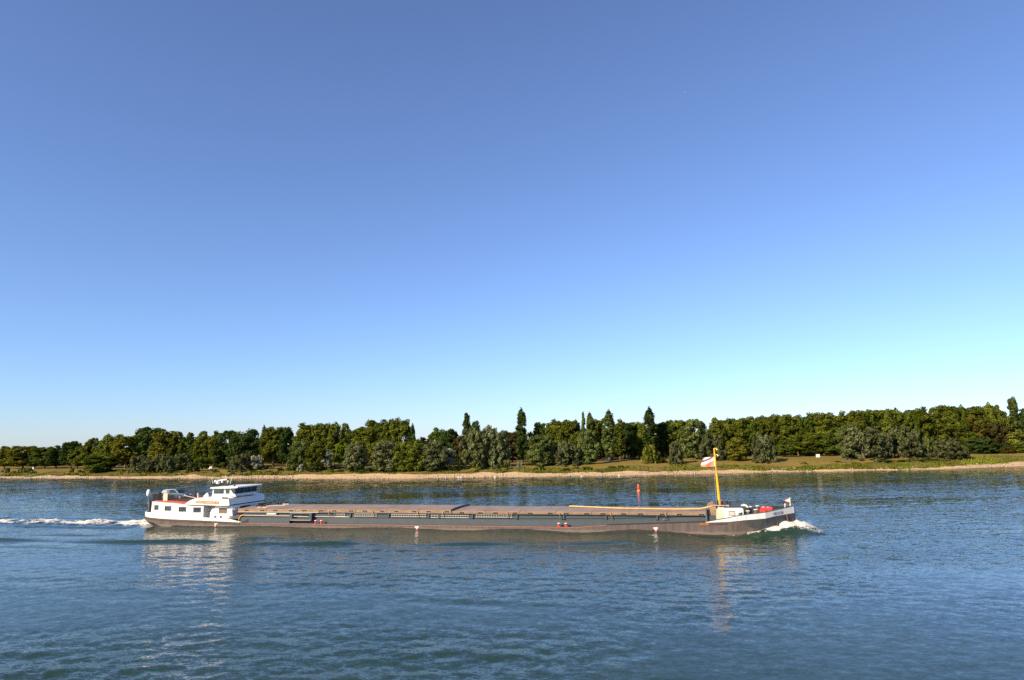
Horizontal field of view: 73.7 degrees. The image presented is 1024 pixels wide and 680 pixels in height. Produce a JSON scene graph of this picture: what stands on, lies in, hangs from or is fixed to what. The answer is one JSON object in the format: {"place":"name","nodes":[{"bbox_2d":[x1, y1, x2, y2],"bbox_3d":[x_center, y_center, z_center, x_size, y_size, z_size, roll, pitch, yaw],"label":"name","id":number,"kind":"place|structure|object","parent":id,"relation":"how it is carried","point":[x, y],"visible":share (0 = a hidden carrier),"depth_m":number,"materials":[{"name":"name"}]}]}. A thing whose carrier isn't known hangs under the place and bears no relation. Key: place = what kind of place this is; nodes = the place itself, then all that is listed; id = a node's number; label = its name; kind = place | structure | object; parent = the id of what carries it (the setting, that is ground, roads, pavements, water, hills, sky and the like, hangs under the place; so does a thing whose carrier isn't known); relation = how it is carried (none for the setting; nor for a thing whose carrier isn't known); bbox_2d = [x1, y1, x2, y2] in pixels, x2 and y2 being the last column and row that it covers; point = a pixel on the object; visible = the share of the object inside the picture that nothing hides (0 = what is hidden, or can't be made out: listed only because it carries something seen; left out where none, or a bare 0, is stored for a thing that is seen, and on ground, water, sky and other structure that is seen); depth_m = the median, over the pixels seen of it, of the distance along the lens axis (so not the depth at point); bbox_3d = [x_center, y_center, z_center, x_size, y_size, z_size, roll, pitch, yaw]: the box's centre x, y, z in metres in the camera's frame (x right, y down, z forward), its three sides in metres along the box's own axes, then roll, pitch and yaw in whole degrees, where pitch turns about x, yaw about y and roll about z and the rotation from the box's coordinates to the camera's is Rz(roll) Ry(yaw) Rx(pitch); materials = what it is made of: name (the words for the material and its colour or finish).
{"place":"outdoors","nodes":[
{"label":"outdoors","id":0,"kind":"place"},
{"bbox_2d":[0,466,1023,679],"bbox_3d":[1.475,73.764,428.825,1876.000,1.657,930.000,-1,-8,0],"label":"river","id":1,"kind":"structure","parent":0,"point":[915,574],"depth_m":52.06,"materials":[{"name":"liquid"}]},
{"bbox_2d":[145,448,795,536],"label":"cargo barge","id":2,"kind":"object","parent":1,"relation":"on","point":[229,508],"visible":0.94,"depth_m":85.82,"materials":[{"name":"white paint"}]},
{"bbox_2d":[0,448,1023,473],"bbox_3d":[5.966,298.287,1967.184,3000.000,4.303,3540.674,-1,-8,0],"label":"meadow","id":3,"kind":"structure","parent":0,"point":[795,460],"depth_m":235.09,"materials":[{"name":"green plant"}]},
{"bbox_2d":[4,446,37,468],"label":"plane tree","id":4,"kind":"object","parent":3,"relation":"on","point":[17,455],"visible":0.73,"depth_m":322.64,"materials":[{"name":"green plant"}]},
{"bbox_2d":[28,446,58,468],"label":"plane tree","id":5,"kind":"object","parent":3,"relation":"on","point":[38,455],"visible":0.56,"depth_m":316.55,"materials":[{"name":"green plant"}]},
{"bbox_2d":[44,445,61,468],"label":"plane tree","id":6,"kind":"object","parent":3,"relation":"on","point":[51,459],"visible":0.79,"depth_m":313.79,"materials":[{"name":"green plant"}]},
{"bbox_2d":[57,440,79,468],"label":"plane tree","id":7,"kind":"object","parent":3,"relation":"on","point":[68,447],"visible":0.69,"depth_m":309.59,"materials":[{"name":"green plant"}]},
{"bbox_2d":[67,443,84,468],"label":"plane tree","id":8,"kind":"object","parent":3,"relation":"on","point":[76,462],"visible":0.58,"depth_m":307.81,"materials":[{"name":"green plant"}]},
{"bbox_2d":[77,438,99,464],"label":"plane tree","id":9,"kind":"object","parent":3,"relation":"on","point":[87,448],"visible":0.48,"depth_m":304.67,"materials":[{"name":"green plant"}]},
{"bbox_2d":[93,433,115,460],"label":"plane tree","id":10,"kind":"object","parent":3,"relation":"on","point":[104,446],"visible":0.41,"depth_m":300.86,"materials":[{"name":"green plant"}]},
{"bbox_2d":[109,434,141,468],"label":"plane tree","id":11,"kind":"object","parent":3,"relation":"on","point":[120,451],"visible":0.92,"depth_m":296.34,"materials":[{"name":"green plant"}]},
{"bbox_2d":[126,454,146,472],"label":"willow tree","id":12,"kind":"object","parent":3,"relation":"on","point":[133,460],"visible":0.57,"depth_m":268.90,"materials":[{"name":"green plant"}]},
{"bbox_2d":[127,426,165,464],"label":"broadleaf tree","id":13,"kind":"object","parent":3,"relation":"on","point":[143,435],"visible":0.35,"depth_m":300.43,"materials":[{"name":"green plant"}]},
{"bbox_2d":[139,455,160,472],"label":"willow tree","id":14,"kind":"object","parent":3,"relation":"on","point":[146,465],"visible":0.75,"depth_m":264.97,"materials":[{"name":"green plant"}]},
{"bbox_2d":[147,431,177,458],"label":"plane tree","id":15,"kind":"object","parent":3,"relation":"on","point":[162,441],"visible":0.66,"depth_m":288.01,"materials":[{"name":"green plant"}]},
{"bbox_2d":[154,453,176,472],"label":"willow tree","id":16,"kind":"object","parent":3,"relation":"on","point":[167,460],"visible":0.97,"depth_m":263.82,"materials":[{"name":"green plant"}]},
{"bbox_2d":[166,431,189,462],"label":"plane tree","id":17,"kind":"object","parent":3,"relation":"on","point":[176,440],"visible":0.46,"depth_m":288.21,"materials":[{"name":"green plant"}]},
{"bbox_2d":[173,453,191,469],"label":"willow tree","id":18,"kind":"object","parent":3,"relation":"on","point":[184,460],"visible":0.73,"depth_m":274.25,"materials":[{"name":"green plant"}]},
{"bbox_2d":[176,432,195,461],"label":"plane tree","id":19,"kind":"object","parent":3,"relation":"on","point":[188,440],"visible":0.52,"depth_m":286.40,"materials":[{"name":"green plant"}]},
{"bbox_2d":[189,430,208,463],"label":"plane tree","id":20,"kind":"object","parent":3,"relation":"on","point":[198,443],"visible":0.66,"depth_m":283.00,"materials":[{"name":"green plant"}]},
{"bbox_2d":[202,430,222,467],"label":"plane tree","id":21,"kind":"object","parent":3,"relation":"on","point":[210,440],"visible":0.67,"depth_m":281.33,"materials":[{"name":"green plant"}]},
{"bbox_2d":[207,430,236,467],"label":"broadleaf tree","id":22,"kind":"object","parent":3,"relation":"on","point":[220,438],"visible":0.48,"depth_m":280.19,"materials":[{"name":"green plant"}]},
{"bbox_2d":[226,453,254,473],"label":"willow tree","id":23,"kind":"object","parent":3,"relation":"on","point":[237,460],"visible":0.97,"depth_m":251.10,"materials":[{"name":"green plant"}]},
{"bbox_2d":[225,428,263,465],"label":"broadleaf tree","id":24,"kind":"object","parent":3,"relation":"on","point":[245,443],"visible":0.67,"depth_m":277.26,"materials":[{"name":"green plant"}]},
{"bbox_2d":[258,426,286,466],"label":"plane tree","id":25,"kind":"object","parent":3,"relation":"on","point":[268,439],"visible":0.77,"depth_m":269.77,"materials":[{"name":"green plant"}]},
{"bbox_2d":[276,427,296,466],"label":"plane tree","id":26,"kind":"object","parent":3,"relation":"on","point":[285,438],"visible":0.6,"depth_m":268.13,"materials":[{"name":"green plant"}]},
{"bbox_2d":[286,439,308,469],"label":"broadleaf tree","id":27,"kind":"object","parent":3,"relation":"on","point":[297,448],"visible":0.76,"depth_m":245.34,"materials":[{"name":"green plant"}]},
{"bbox_2d":[292,423,314,459],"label":"plane tree","id":28,"kind":"object","parent":3,"relation":"on","point":[304,431],"visible":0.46,"depth_m":263.45,"materials":[{"name":"green plant"}]},
{"bbox_2d":[309,423,335,465],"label":"plane tree","id":29,"kind":"object","parent":3,"relation":"on","point":[320,432],"visible":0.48,"depth_m":262.52,"materials":[{"name":"green plant"}]},
{"bbox_2d":[324,422,340,465],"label":"plane tree","id":30,"kind":"object","parent":3,"relation":"on","point":[334,430],"visible":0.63,"depth_m":261.62,"materials":[{"name":"green plant"}]},
{"bbox_2d":[349,426,376,465],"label":"plane tree","id":31,"kind":"object","parent":3,"relation":"on","point":[358,433],"visible":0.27,"depth_m":255.57,"materials":[{"name":"green plant"}]},
{"bbox_2d":[361,419,388,458],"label":"plane tree","id":32,"kind":"object","parent":3,"relation":"on","point":[373,428],"visible":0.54,"depth_m":253.91,"materials":[{"name":"green plant"}]},
{"bbox_2d":[389,417,410,446],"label":"plane tree","id":33,"kind":"object","parent":3,"relation":"on","point":[399,428],"visible":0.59,"depth_m":251.75,"materials":[{"name":"green plant"}]},
{"bbox_2d":[438,429,458,464],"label":"plane tree","id":34,"kind":"object","parent":3,"relation":"on","point":[448,437],"visible":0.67,"depth_m":247.64,"materials":[{"name":"green plant"}]},
{"bbox_2d":[2,440,902,466],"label":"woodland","id":35,"kind":"object","parent":3,"relation":"on","point":[600,456],"depth_m":287.43,"materials":[{"name":"green plant"}]},
{"bbox_2d":[458,425,498,468],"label":"willow tree","id":36,"kind":"object","parent":3,"relation":"on","point":[473,438],"visible":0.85,"depth_m":228.65,"materials":[{"name":"green plant"}]},
{"bbox_2d":[506,431,523,462],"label":"plane tree","id":37,"kind":"object","parent":3,"relation":"on","point":[512,438],"visible":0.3,"depth_m":258.13,"materials":[{"name":"green plant"}]},
{"bbox_2d":[515,407,528,462],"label":"poplar tree","id":38,"kind":"object","parent":3,"relation":"on","point":[522,441],"visible":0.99,"depth_m":254.09,"materials":[{"name":"green plant"}]},
{"bbox_2d":[525,435,555,466],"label":"broadleaf tree","id":39,"kind":"object","parent":3,"relation":"on","point":[539,444],"visible":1,"depth_m":227.49,"materials":[{"name":"green plant"}]},
{"bbox_2d":[546,418,568,451],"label":"plane tree","id":40,"kind":"object","parent":3,"relation":"on","point":[557,429],"visible":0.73,"depth_m":256.46,"materials":[{"name":"green plant"}]},
{"bbox_2d":[547,440,586,466],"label":"willow tree","id":41,"kind":"object","parent":3,"relation":"on","point":[566,450],"visible":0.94,"depth_m":226.70,"materials":[{"name":"green plant"}]},
{"bbox_2d":[563,419,581,452],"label":"plane tree","id":42,"kind":"object","parent":3,"relation":"on","point":[573,428],"visible":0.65,"depth_m":256.42,"materials":[{"name":"green plant"}]},
{"bbox_2d":[576,429,600,464],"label":"broadleaf tree","id":43,"kind":"object","parent":3,"relation":"on","point":[589,452],"visible":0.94,"depth_m":227.57,"materials":[{"name":"green plant"}]},
{"bbox_2d":[586,418,606,455],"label":"plane tree","id":44,"kind":"object","parent":3,"relation":"on","point":[597,425],"visible":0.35,"depth_m":255.23,"materials":[{"name":"green plant"}]},
{"bbox_2d":[601,409,617,461],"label":"poplar tree","id":45,"kind":"object","parent":3,"relation":"on","point":[609,438],"visible":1,"depth_m":242.35,"materials":[{"name":"green plant"}]},
{"bbox_2d":[611,418,625,459],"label":"plane tree","id":46,"kind":"object","parent":3,"relation":"on","point":[619,450],"visible":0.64,"depth_m":253.82,"materials":[{"name":"green plant"}]},
{"bbox_2d":[616,422,639,458],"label":"plane tree","id":47,"kind":"object","parent":3,"relation":"on","point":[628,437],"visible":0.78,"depth_m":253.46,"materials":[{"name":"green plant"}]},
{"bbox_2d":[626,422,646,459],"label":"plane tree","id":48,"kind":"object","parent":3,"relation":"on","point":[640,426],"visible":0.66,"depth_m":253.85,"materials":[{"name":"green plant"}]},
{"bbox_2d":[640,444,658,463],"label":"willow tree","id":49,"kind":"object","parent":3,"relation":"on","point":[647,457],"visible":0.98,"depth_m":224.88,"materials":[{"name":"green plant"}]},
{"bbox_2d":[642,406,658,454],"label":"poplar tree","id":50,"kind":"object","parent":3,"relation":"on","point":[650,436],"visible":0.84,"depth_m":250.41,"materials":[{"name":"green plant"}]},
{"bbox_2d":[655,421,675,457],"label":"plane tree","id":51,"kind":"object","parent":3,"relation":"on","point":[663,430],"visible":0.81,"depth_m":254.97,"materials":[{"name":"green plant"}]},
{"bbox_2d":[662,420,686,453],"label":"plane tree","id":52,"kind":"object","parent":3,"relation":"on","point":[677,425],"visible":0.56,"depth_m":255.61,"materials":[{"name":"green plant"}]},
{"bbox_2d":[668,441,683,464],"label":"willow tree","id":53,"kind":"object","parent":3,"relation":"on","point":[675,448],"visible":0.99,"depth_m":221.91,"materials":[{"name":"green plant"}]},
{"bbox_2d":[677,419,712,458],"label":"broadleaf tree","id":54,"kind":"object","parent":3,"relation":"on","point":[690,448],"visible":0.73,"depth_m":240.35,"materials":[{"name":"green plant"}]},
{"bbox_2d":[699,435,728,460],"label":"willow tree","id":55,"kind":"object","parent":3,"relation":"on","point":[709,451],"visible":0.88,"depth_m":230.35,"materials":[{"name":"green plant"}]},
{"bbox_2d":[707,417,727,447],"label":"plane tree","id":56,"kind":"object","parent":3,"relation":"on","point":[715,428],"visible":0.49,"depth_m":257.61,"materials":[{"name":"green plant"}]},
{"bbox_2d":[718,418,738,445],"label":"plane tree","id":57,"kind":"object","parent":3,"relation":"on","point":[730,428],"visible":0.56,"depth_m":260.39,"materials":[{"name":"green plant"}]},
{"bbox_2d":[724,438,748,460],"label":"broadleaf tree","id":58,"kind":"object","parent":3,"relation":"on","point":[737,449],"visible":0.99,"depth_m":229.25,"materials":[{"name":"green plant"}]},
{"bbox_2d":[729,418,751,447],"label":"plane tree","id":59,"kind":"object","parent":3,"relation":"on","point":[741,433],"visible":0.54,"depth_m":259.89,"materials":[{"name":"green plant"}]},
{"bbox_2d":[742,416,760,456],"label":"plane tree","id":60,"kind":"object","parent":3,"relation":"on","point":[751,422],"visible":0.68,"depth_m":259.81,"materials":[{"name":"green plant"}]},
{"bbox_2d":[750,432,777,462],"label":"willow tree","id":61,"kind":"object","parent":3,"relation":"on","point":[762,446],"visible":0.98,"depth_m":222.62,"materials":[{"name":"green plant"}]},
{"bbox_2d":[763,413,781,448],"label":"plane tree","id":62,"kind":"object","parent":3,"relation":"on","point":[771,423],"visible":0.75,"depth_m":259.14,"materials":[{"name":"green plant"}]},
{"bbox_2d":[773,414,796,446],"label":"plane tree","id":63,"kind":"object","parent":3,"relation":"on","point":[787,425],"visible":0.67,"depth_m":258.85,"materials":[{"name":"green plant"}]},
{"bbox_2d":[775,440,796,456],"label":"plane tree","id":64,"kind":"object","parent":3,"relation":"on","point":[781,448],"visible":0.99,"depth_m":249.10,"materials":[{"name":"green plant"}]},
{"bbox_2d":[788,415,806,455],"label":"plane tree","id":65,"kind":"object","parent":3,"relation":"on","point":[800,428],"visible":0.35,"depth_m":259.90,"materials":[{"name":"green plant"}]},
{"bbox_2d":[787,434,812,455],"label":"plane tree","id":66,"kind":"object","parent":3,"relation":"on","point":[797,440],"visible":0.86,"depth_m":248.34,"materials":[{"name":"green plant"}]},
{"bbox_2d":[806,432,822,455],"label":"plane tree","id":67,"kind":"object","parent":3,"relation":"on","point":[814,445],"visible":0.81,"depth_m":248.47,"materials":[{"name":"green plant"}]},
{"bbox_2d":[806,412,835,454],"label":"plane tree","id":68,"kind":"object","parent":3,"relation":"on","point":[823,423],"visible":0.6,"depth_m":258.01,"materials":[{"name":"green plant"}]},
{"bbox_2d":[818,433,839,455],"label":"plane tree","id":69,"kind":"object","parent":3,"relation":"on","point":[828,442],"visible":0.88,"depth_m":247.59,"materials":[{"name":"green plant"}]},
{"bbox_2d":[834,424,858,454],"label":"broadleaf tree","id":70,"kind":"object","parent":3,"relation":"on","point":[840,434],"visible":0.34,"depth_m":241.28,"materials":[{"name":"green plant"}]},
{"bbox_2d":[846,410,870,431],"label":"plane tree","id":71,"kind":"object","parent":3,"relation":"on","point":[861,417],"visible":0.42,"depth_m":260.81,"materials":[{"name":"green plant"}]},
{"bbox_2d":[840,425,884,461],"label":"willow tree","id":72,"kind":"object","parent":3,"relation":"on","point":[869,445],"visible":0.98,"depth_m":223.41,"materials":[{"name":"green plant"}]},
{"bbox_2d":[874,432,893,458],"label":"willow tree","id":73,"kind":"object","parent":3,"relation":"on","point":[887,443],"visible":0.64,"depth_m":225.41,"materials":[{"name":"green plant"}]},
{"bbox_2d":[873,408,896,441],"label":"plane tree","id":74,"kind":"object","parent":3,"relation":"on","point":[888,419],"visible":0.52,"depth_m":262.64,"materials":[{"name":"green plant"}]},
{"bbox_2d":[891,407,911,450],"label":"plane tree","id":75,"kind":"object","parent":3,"relation":"on","point":[896,413],"visible":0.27,"depth_m":264.84,"materials":[{"name":"green plant"}]},
{"bbox_2d":[885,424,926,457],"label":"willow tree","id":76,"kind":"object","parent":3,"relation":"on","point":[908,442],"visible":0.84,"depth_m":227.69,"materials":[{"name":"green plant"}]},
{"bbox_2d":[909,406,933,438],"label":"plane tree","id":77,"kind":"object","parent":3,"relation":"on","point":[923,420],"visible":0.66,"depth_m":265.85,"materials":[{"name":"green plant"}]},
{"bbox_2d":[916,436,937,456],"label":"willow tree","id":78,"kind":"object","parent":3,"relation":"on","point":[927,444],"visible":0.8,"depth_m":228.41,"materials":[{"name":"green plant"}]},
{"bbox_2d":[927,406,942,440],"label":"plane tree","id":79,"kind":"object","parent":3,"relation":"on","point":[936,416],"visible":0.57,"depth_m":267.89,"materials":[{"name":"green plant"}]},
{"bbox_2d":[933,405,960,436],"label":"plane tree","id":80,"kind":"object","parent":3,"relation":"on","point":[947,413],"visible":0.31,"depth_m":268.27,"materials":[{"name":"green plant"}]},
{"bbox_2d":[937,418,975,449],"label":"broadleaf tree","id":81,"kind":"object","parent":3,"relation":"on","point":[962,432],"visible":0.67,"depth_m":252.33,"materials":[{"name":"green plant"}]},
{"bbox_2d":[954,416,990,448],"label":"broadleaf tree","id":82,"kind":"object","parent":3,"relation":"on","point":[979,429],"visible":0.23,"depth_m":254.83,"materials":[{"name":"green plant"}]},
{"bbox_2d":[964,406,989,422],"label":"plane tree","id":83,"kind":"object","parent":3,"relation":"on","point":[976,412],"visible":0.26,"depth_m":270.81,"materials":[{"name":"green plant"}]},
{"bbox_2d":[962,437,1000,453],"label":"bush","id":84,"kind":"object","parent":3,"relation":"on","point":[980,445],"visible":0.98,"depth_m":241.68,"materials":[{"name":"green plant"}]},
{"bbox_2d":[985,420,1015,445],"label":"broadleaf tree","id":85,"kind":"object","parent":3,"relation":"on","point":[996,432],"visible":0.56,"depth_m":255.29,"materials":[{"name":"green plant"}]},
{"bbox_2d":[993,405,1013,442],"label":"plane tree","id":86,"kind":"object","parent":3,"relation":"on","point":[998,414],"visible":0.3,"depth_m":274.30,"materials":[{"name":"green plant"}]},
{"bbox_2d":[1007,396,1022,437],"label":"poplar tree","id":87,"kind":"object","parent":3,"relation":"on","point":[1014,415],"visible":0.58,"depth_m":275.87,"materials":[{"name":"green plant"}]},
{"bbox_2d":[0,454,1023,476],"bbox_3d":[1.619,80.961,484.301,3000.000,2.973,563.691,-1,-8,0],"label":"grass verge","id":88,"kind":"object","parent":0,"point":[511,469],"depth_m":222.93,"materials":[{"name":"green plant"}]},
{"bbox_2d":[79,454,120,472],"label":"bush","id":89,"kind":"object","parent":88,"relation":"on","point":[93,463],"visible":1,"depth_m":275.37,"materials":[{"name":"green plant"}]},
{"bbox_2d":[303,443,328,468],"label":"broadleaf tree","id":90,"kind":"object","parent":88,"relation":"on","point":[310,460],"visible":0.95,"depth_m":241.31,"materials":[{"name":"green plant"}]},
{"bbox_2d":[341,442,367,470],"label":"broadleaf tree","id":91,"kind":"object","parent":88,"relation":"on","point":[353,456],"visible":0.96,"depth_m":233.48,"materials":[{"name":"green plant"}]},
{"bbox_2d":[370,441,398,471],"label":"broadleaf tree","id":92,"kind":"object","parent":88,"relation":"on","point":[378,454],"visible":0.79,"depth_m":227.59,"materials":[{"name":"green plant"}]},
{"bbox_2d":[390,444,412,471],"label":"broadleaf tree","id":93,"kind":"object","parent":88,"relation":"on","point":[399,453],"visible":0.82,"depth_m":226.07,"materials":[{"name":"green plant"}]},
{"bbox_2d":[404,439,429,471],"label":"broadleaf tree","id":94,"kind":"object","parent":88,"relation":"on","point":[414,448],"visible":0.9,"depth_m":225.35,"materials":[{"name":"green plant"}]},
{"bbox_2d":[420,441,448,470],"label":"broadleaf tree","id":95,"kind":"object","parent":88,"relation":"on","point":[434,456],"visible":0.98,"depth_m":225.47,"materials":[{"name":"green plant"}]},
{"bbox_2d":[477,427,512,468],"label":"willow tree","id":96,"kind":"object","parent":88,"relation":"on","point":[501,448],"visible":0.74,"depth_m":228.45,"materials":[{"name":"green plant"}]},
{"bbox_2d":[927,438,966,459],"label":"willow tree","id":97,"kind":"object","parent":88,"relation":"on","point":[950,450],"visible":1,"depth_m":224.08,"materials":[{"name":"green plant"}]},
{"bbox_2d":[0,461,1023,478],"bbox_3d":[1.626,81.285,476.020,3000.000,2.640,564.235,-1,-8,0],"label":"beach","id":98,"kind":"structure","parent":0,"point":[383,475],"depth_m":216.19,"materials":[{"name":"beige sand"}]},
{"bbox_2d":[0,463,1023,478],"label":"beach stones","id":99,"kind":"object","parent":98,"relation":"on","point":[986,466],"visible":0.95,"depth_m":213.33,"materials":[{"name":"grey stone"}]},
{"bbox_2d":[0,0,1023,448],"label":"sky","id":100,"kind":"structure","parent":0,"point":[221,216],"materials":[{"name":"blue"}]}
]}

